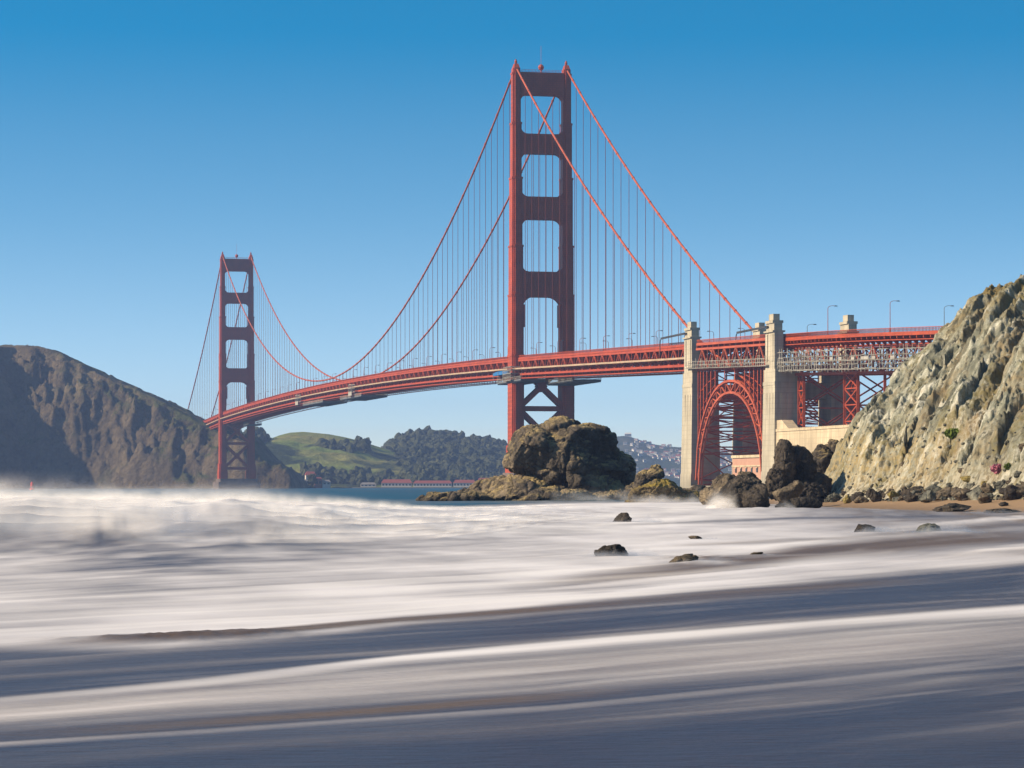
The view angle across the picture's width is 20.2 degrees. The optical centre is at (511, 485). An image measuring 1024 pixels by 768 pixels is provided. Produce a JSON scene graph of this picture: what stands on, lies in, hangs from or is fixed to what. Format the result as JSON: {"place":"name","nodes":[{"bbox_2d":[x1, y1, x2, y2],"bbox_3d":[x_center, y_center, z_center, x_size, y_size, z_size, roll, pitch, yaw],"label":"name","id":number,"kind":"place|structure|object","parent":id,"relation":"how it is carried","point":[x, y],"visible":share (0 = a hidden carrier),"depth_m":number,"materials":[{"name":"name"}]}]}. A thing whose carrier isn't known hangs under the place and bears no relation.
{"place":"outdoors","nodes":[
{"label":"outdoors","id":0,"kind":"place"},
{"bbox_2d":[0,344,309,488],"bbox_3d":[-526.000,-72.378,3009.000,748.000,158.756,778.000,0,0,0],"label":"headland","id":1,"kind":"structure","parent":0,"point":[66,421],"depth_m":2878.43,"materials":[{"name":"grey stone"}]},
{"bbox_2d":[305,471,315,479],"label":"shore house","id":2,"kind":"structure","parent":1,"relation":"on","point":[309,473],"depth_m":3257.73,"materials":[{"name":"white paint"}]},
{"bbox_2d":[314,477,321,487],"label":"shore house","id":3,"kind":"structure","parent":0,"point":[318,484],"depth_m":3235.80,"materials":[{"name":"grey glass"}]},
{"bbox_2d":[322,480,330,487],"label":"shore house","id":4,"kind":"structure","parent":0,"point":[326,483],"depth_m":3235.81,"materials":[{"name":"blue paint"}]},
{"bbox_2d":[331,486,351,487],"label":"shore bank","id":5,"kind":"structure","parent":0,"point":[339,487],"depth_m":3253.97,"materials":[{"name":"grey"}]},
{"bbox_2d":[264,432,452,486],"bbox_3d":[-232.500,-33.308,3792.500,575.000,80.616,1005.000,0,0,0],"label":"green hill","id":6,"kind":"structure","parent":0,"point":[293,449],"depth_m":3622.11,"materials":[{"name":"green plant"}]},
{"bbox_2d":[0,488,1023,767],"bbox_3d":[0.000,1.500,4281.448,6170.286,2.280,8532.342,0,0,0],"label":"water","id":7,"kind":"structure","parent":0,"point":[294,628],"depth_m":48.29,"materials":[{"name":"white liquid"}]},
{"bbox_2d":[352,487,468,487],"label":"quay","id":8,"kind":"structure","parent":7,"relation":"in","point":[410,487],"depth_m":3282.00,"materials":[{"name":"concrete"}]},
{"bbox_2d":[360,482,375,486],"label":"waterfront building","id":9,"kind":"structure","parent":8,"relation":"on","point":[367,484],"depth_m":3291.00,"materials":[{"name":"white paint"}]},
{"bbox_2d":[381,479,411,486],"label":"waterfront building","id":10,"kind":"structure","parent":8,"relation":"on","point":[396,482],"depth_m":3291.00,"materials":[{"name":"white paint"}]},
{"bbox_2d":[413,481,451,486],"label":"waterfront building","id":11,"kind":"structure","parent":8,"relation":"on","point":[432,483],"depth_m":3291.00,"materials":[{"name":"white paint"}]},
{"bbox_2d":[453,480,474,486],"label":"waterfront building","id":12,"kind":"structure","parent":8,"relation":"on","point":[462,483],"depth_m":3291.00,"materials":[{"name":"white paint"}]},
{"bbox_2d":[188,59,815,488],"bbox_3d":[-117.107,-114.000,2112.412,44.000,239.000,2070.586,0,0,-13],"label":"suspension bridge","id":13,"kind":"structure","parent":7,"relation":"in","point":[568,361],"depth_m":1522.75,"materials":[{"name":"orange metal"}]},
{"bbox_2d":[243,421,261,425],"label":"work platform","id":14,"kind":"structure","parent":13,"relation":"hanging from","point":[247,424],"depth_m":2729.35,"materials":[{"name":"grey metal"}]},
{"bbox_2d":[295,395,300,404],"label":"inspection gantry","id":15,"kind":"object","parent":13,"relation":"attached to","point":[296,399],"visible":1,"depth_m":2261.44,"materials":[{"name":"metal"}]},
{"bbox_2d":[303,399,346,406],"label":"work platform","id":16,"kind":"structure","parent":13,"relation":"hanging from","point":[321,403],"depth_m":2179.43,"materials":[{"name":"grey metal"}]},
{"bbox_2d":[348,384,354,395],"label":"inspection gantry","id":17,"kind":"object","parent":13,"relation":"attached to","point":[350,393],"visible":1,"depth_m":2009.83,"materials":[{"name":"metal"}]},
{"bbox_2d":[340,392,387,400],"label":"work platform","id":18,"kind":"structure","parent":13,"relation":"hanging from","point":[359,397],"depth_m":2012.57,"materials":[{"name":"grey metal"}]},
{"bbox_2d":[493,370,508,379],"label":"tarpaulin shelter","id":19,"kind":"object","parent":13,"relation":"on","point":[499,373],"visible":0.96,"depth_m":1540.68,"materials":[{"name":"fabric"}]},
{"bbox_2d":[503,366,521,381],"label":"scaffold","id":20,"kind":"object","parent":13,"relation":"attached to","point":[509,373],"visible":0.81,"depth_m":1511.38,"materials":[{"name":"metal"}]},
{"bbox_2d":[497,373,545,384],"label":"work platform","id":21,"kind":"structure","parent":13,"relation":"hanging from","point":[526,381],"depth_m":1505.19,"materials":[{"name":"grey metal"}]},
{"bbox_2d":[546,377,600,385],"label":"work platform","id":22,"kind":"structure","parent":13,"relation":"hanging from","point":[571,382],"depth_m":1484.97,"materials":[{"name":"grey metal"}]},
{"bbox_2d":[416,416,636,500],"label":"sea rock","id":23,"kind":"object","parent":7,"relation":"in","point":[564,458],"visible":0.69,"depth_m":477.48,"materials":[{"name":"brown stone"}]},
{"bbox_2d":[594,544,628,555],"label":"wash rock","id":24,"kind":"object","parent":7,"relation":"in","point":[614,550],"visible":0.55,"depth_m":100.99,"materials":[{"name":"grey stone"}]},
{"bbox_2d":[612,512,631,521],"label":"wash rock","id":25,"kind":"object","parent":7,"relation":"in","point":[623,517],"visible":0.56,"depth_m":197.53,"materials":[{"name":"grey stone"}]},
{"bbox_2d":[623,464,664,499],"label":"sea rock","id":26,"kind":"object","parent":7,"relation":"in","point":[651,473],"visible":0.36,"depth_m":468.59,"materials":[{"name":"brown stone"}]},
{"bbox_2d":[625,478,699,501],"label":"sea rock","id":27,"kind":"object","parent":7,"relation":"in","point":[661,490],"visible":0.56,"depth_m":416.83,"materials":[{"name":"brown stone"}]},
{"bbox_2d":[669,553,698,562],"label":"wash rock","id":28,"kind":"object","parent":7,"relation":"in","point":[687,557],"visible":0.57,"depth_m":92.63,"materials":[{"name":"stone"}]},
{"bbox_2d":[683,485,705,491],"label":"boulder","id":29,"kind":"object","parent":7,"relation":"in","point":[698,488],"visible":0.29,"depth_m":478.32,"materials":[{"name":"grey stone"}]},
{"bbox_2d":[688,536,701,538],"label":"wash rock","id":30,"kind":"object","parent":7,"relation":"in","point":[694,537],"visible":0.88,"depth_m":134.80,"materials":[{"name":"stone"}]},
{"bbox_2d":[691,454,761,486],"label":"brick fort","id":31,"kind":"structure","parent":7,"relation":"in","point":[748,463],"depth_m":1140.64,"materials":[{"name":"beige brick"}]},
{"bbox_2d":[699,471,757,504],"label":"boulder","id":32,"kind":"object","parent":7,"relation":"in","point":[707,495],"visible":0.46,"depth_m":368.60,"materials":[{"name":"brown stone"}]},
{"bbox_2d":[715,474,769,507],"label":"boulder","id":33,"kind":"object","parent":7,"relation":"in","point":[742,491],"visible":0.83,"depth_m":317.81,"materials":[{"name":"grey stone"}]},
{"bbox_2d":[775,497,822,507],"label":"boulder","id":34,"kind":"object","parent":7,"relation":"in","point":[805,502],"visible":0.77,"depth_m":316.97,"materials":[{"name":"grey stone"}]},
{"bbox_2d":[854,524,874,531],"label":"wash rock","id":35,"kind":"object","parent":7,"relation":"in","point":[864,528],"visible":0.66,"depth_m":155.00,"materials":[{"name":"grey stone"}]},
{"bbox_2d":[916,523,941,531],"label":"wash rock","id":36,"kind":"object","parent":7,"relation":"in","point":[928,527],"visible":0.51,"depth_m":153.06,"materials":[{"name":"grey stone"}]},
{"bbox_2d":[983,508,1020,512],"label":"wash rock","id":37,"kind":"object","parent":7,"relation":"in","point":[1002,510],"visible":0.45,"depth_m":262.49,"materials":[{"name":"grey stone"}]},
{"bbox_2d":[0,0,1023,449],"label":"sky","id":38,"kind":"structure","parent":0,"point":[859,157],"materials":[{"name":"blue"}]},
{"bbox_2d":[617,436,731,485],"bbox_3d":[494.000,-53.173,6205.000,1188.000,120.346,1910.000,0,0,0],"label":"town hill","id":39,"kind":"structure","parent":0,"point":[667,464],"depth_m":5962.11,"materials":[{"name":"grey"}]},
{"bbox_2d":[660,322,765,487],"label":"concrete pylon","id":40,"kind":"object","parent":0,"point":[689,417],"visible":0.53,"depth_m":1181.19,"materials":[{"name":"concrete"}]},
{"bbox_2d":[735,314,859,483],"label":"concrete pylon","id":41,"kind":"object","parent":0,"point":[780,395],"visible":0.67,"depth_m":1076.14,"materials":[{"name":"concrete"}]},
{"bbox_2d":[695,334,838,485],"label":"steel arch","id":42,"kind":"structure","parent":41,"relation":"attached to","point":[744,392],"depth_m":1151.83,"materials":[{"name":"metal"}]},
{"bbox_2d":[685,355,768,368],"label":"scaffold","id":43,"kind":"object","parent":42,"relation":"hanging from","point":[760,362],"visible":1,"depth_m":1131.51,"materials":[{"name":"metal"}]},
{"bbox_2d":[776,420,848,452],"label":"sea wall","id":44,"kind":"structure","parent":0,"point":[810,439],"depth_m":1034.20,"materials":[{"name":"beige concrete"}]},
{"bbox_2d":[783,326,941,427],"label":"viaduct","id":45,"kind":"object","parent":44,"relation":"on","point":[808,341],"visible":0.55,"depth_m":1022.73,"materials":[{"name":"metal"}]},
{"bbox_2d":[777,343,927,373],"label":"scaffold","id":46,"kind":"object","parent":45,"relation":"hanging from","point":[787,360],"visible":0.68,"depth_m":1013.27,"materials":[{"name":"metal"}]},
{"bbox_2d":[769,499,1023,512],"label":"beach","id":47,"kind":"structure","parent":0,"point":[1014,504],"depth_m":310.89,"materials":[{"name":"brown sand"}]},
{"bbox_2d":[772,480,804,502],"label":"boulder","id":48,"kind":"object","parent":47,"relation":"on","point":[795,489],"visible":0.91,"depth_m":343.87,"materials":[{"name":"brown stone"}]},
{"bbox_2d":[765,439,832,502],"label":"boulder","id":49,"kind":"object","parent":47,"relation":"on","point":[791,464],"visible":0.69,"depth_m":370.08,"materials":[{"name":"grey stone"}]},
{"bbox_2d":[812,439,838,473],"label":"rock pinnacle","id":50,"kind":"object","parent":47,"relation":"on","point":[822,454],"visible":0.27,"depth_m":398.75,"materials":[{"name":"stone"}]},
{"bbox_2d":[826,492,836,498],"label":"rubble stone","id":51,"kind":"object","parent":47,"relation":"on","point":[832,495],"visible":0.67,"depth_m":366.75,"materials":[{"name":"grey stone"}]},
{"bbox_2d":[842,495,851,503],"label":"boulder","id":52,"kind":"object","parent":47,"relation":"on","point":[846,499],"visible":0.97,"depth_m":349.68,"materials":[{"name":"yellow stone"}]},
{"bbox_2d":[850,492,864,498],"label":"rubble stone","id":53,"kind":"object","parent":47,"relation":"on","point":[854,495],"visible":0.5,"depth_m":357.40,"materials":[{"name":"grey stone"}]},
{"bbox_2d":[854,496,868,502],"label":"boulder","id":54,"kind":"object","parent":47,"relation":"on","point":[860,499],"visible":0.96,"depth_m":344.47,"materials":[{"name":"grey stone"}]},
{"bbox_2d":[866,488,881,501],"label":"boulder","id":55,"kind":"object","parent":47,"relation":"on","point":[873,495],"visible":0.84,"depth_m":341.36,"materials":[{"name":"stone"}]},
{"bbox_2d":[887,491,899,500],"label":"boulder","id":56,"kind":"object","parent":47,"relation":"on","point":[891,494],"visible":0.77,"depth_m":337.47,"materials":[{"name":"yellow stone"}]},
{"bbox_2d":[904,492,917,501],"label":"boulder","id":57,"kind":"object","parent":47,"relation":"on","point":[909,497],"visible":0.93,"depth_m":325.65,"materials":[{"name":"grey stone"}]},
{"bbox_2d":[900,486,923,494],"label":"rubble stone","id":58,"kind":"object","parent":47,"relation":"on","point":[904,492],"visible":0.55,"depth_m":334.11,"materials":[{"name":"grey stone"}]},
{"bbox_2d":[919,490,936,502],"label":"boulder","id":59,"kind":"object","parent":47,"relation":"on","point":[928,496],"visible":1,"depth_m":317.63,"materials":[{"name":"grey stone"}]},
{"bbox_2d":[925,484,937,490],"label":"rubble stone","id":60,"kind":"object","parent":47,"relation":"on","point":[932,487],"visible":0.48,"depth_m":327.91,"materials":[{"name":"grey stone"}]},
{"bbox_2d":[936,490,950,500],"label":"rubble stone","id":61,"kind":"object","parent":47,"relation":"on","point":[942,493],"visible":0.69,"depth_m":320.26,"materials":[{"name":"stone"}]},
{"bbox_2d":[935,487,951,493],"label":"rubble stone","id":62,"kind":"object","parent":47,"relation":"on","point":[946,489],"visible":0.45,"depth_m":322.38,"materials":[{"name":"grey stone"}]},
{"bbox_2d":[932,503,971,511],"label":"boulder","id":63,"kind":"object","parent":47,"relation":"on","point":[952,507],"visible":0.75,"depth_m":279.01,"materials":[{"name":"grey stone"}]},
{"bbox_2d":[951,488,971,500],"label":"boulder","id":64,"kind":"object","parent":47,"relation":"on","point":[958,494],"visible":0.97,"depth_m":311.08,"materials":[{"name":"stone"}]},
{"bbox_2d":[966,486,981,499],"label":"rubble stone","id":65,"kind":"object","parent":47,"relation":"on","point":[974,494],"visible":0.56,"depth_m":309.25,"materials":[{"name":"grey stone"}]},
{"bbox_2d":[978,493,991,503],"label":"boulder","id":66,"kind":"object","parent":47,"relation":"on","point":[983,498],"visible":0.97,"depth_m":295.49,"materials":[{"name":"stone"}]},
{"bbox_2d":[998,488,1004,494],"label":"rubble stone","id":67,"kind":"object","parent":47,"relation":"on","point":[1001,490],"visible":0.31,"depth_m":301.77,"materials":[{"name":"grey stone"}]},
{"bbox_2d":[999,502,1008,505],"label":"boulder","id":68,"kind":"object","parent":47,"relation":"on","point":[1003,503],"visible":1,"depth_m":281.67,"materials":[{"name":"grey stone"}]},
{"bbox_2d":[1002,484,1020,500],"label":"boulder","id":69,"kind":"object","parent":47,"relation":"on","point":[1010,490],"visible":1,"depth_m":295.51,"materials":[{"name":"grey stone"}]},
{"bbox_2d":[1016,484,1023,498],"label":"rubble stone","id":70,"kind":"object","parent":47,"relation":"on","point":[1020,494],"visible":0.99,"depth_m":295.66,"materials":[{"name":"grey stone"}]},
{"bbox_2d":[779,274,1023,502],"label":"cliff","id":71,"kind":"structure","parent":0,"point":[969,359],"depth_m":353.05,"materials":[{"name":"beige stone"}]},
{"bbox_2d":[832,404,1023,500],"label":"scree","id":72,"kind":"structure","parent":71,"relation":"on","point":[939,447],"depth_m":341.09,"materials":[{"name":"grey stone"}]},
{"bbox_2d":[944,428,958,438],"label":"shrub","id":73,"kind":"object","parent":71,"relation":"on","point":[951,433],"visible":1,"depth_m":334.80,"materials":[{"name":"green plant"}]},
{"bbox_2d":[960,476,970,481],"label":"boulder","id":74,"kind":"object","parent":71,"relation":"on","point":[965,478],"visible":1,"depth_m":317.59,"materials":[{"name":"beige stone"}]},
{"bbox_2d":[966,483,974,488],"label":"rubble stone","id":75,"kind":"object","parent":71,"relation":"on","point":[969,485],"visible":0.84,"depth_m":315.94,"materials":[{"name":"beige stone"}]},
{"bbox_2d":[980,483,994,492],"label":"rubble stone","id":76,"kind":"object","parent":71,"relation":"on","point":[986,487],"visible":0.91,"depth_m":307.13,"materials":[{"name":"stone"}]},
{"bbox_2d":[990,464,1000,473],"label":"flowering shrub","id":77,"kind":"object","parent":71,"relation":"on","point":[995,468],"visible":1,"depth_m":309.38,"materials":[{"name":"pink plant"}]},
{"bbox_2d":[994,481,1003,489],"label":"rubble stone","id":78,"kind":"object","parent":71,"relation":"on","point":[998,485],"visible":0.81,"depth_m":306.25,"materials":[{"name":"grey stone"}]},
{"bbox_2d":[1004,462,1010,470],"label":"shrub","id":79,"kind":"object","parent":71,"relation":"on","point":[1006,467],"visible":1,"depth_m":306.99,"materials":[{"name":"green plant"}]},
{"bbox_2d":[1014,471,1021,477],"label":"rubble stone","id":80,"kind":"object","parent":71,"relation":"on","point":[1017,473],"visible":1,"depth_m":302.29,"materials":[{"name":"grey stone"}]},
{"bbox_2d":[1018,443,1023,451],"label":"rubble stone","id":81,"kind":"object","parent":71,"relation":"on","point":[1021,446],"visible":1,"depth_m":305.78,"materials":[{"name":"stone"}]},
{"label":"shore bank","id":82,"kind":"structure","parent":0,"visible":0},
{"bbox_2d":[307,473,316,486],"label":"round tree","id":83,"kind":"object","parent":82,"relation":"on","point":[312,479],"visible":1,"depth_m":3229.84,"materials":[{"name":"green plant"}]},
{"bbox_3d":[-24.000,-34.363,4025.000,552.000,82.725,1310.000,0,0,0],"label":"wooded hill","id":84,"kind":"structure","parent":0,"visible":0},
{"bbox_2d":[240,425,507,486],"bbox_3d":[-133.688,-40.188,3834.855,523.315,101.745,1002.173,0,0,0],"label":"woods","id":85,"kind":"object","parent":84,"relation":"on","point":[427,453],"visible":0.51,"depth_m":3733.97,"materials":[{"name":"green plant"}]}
]}

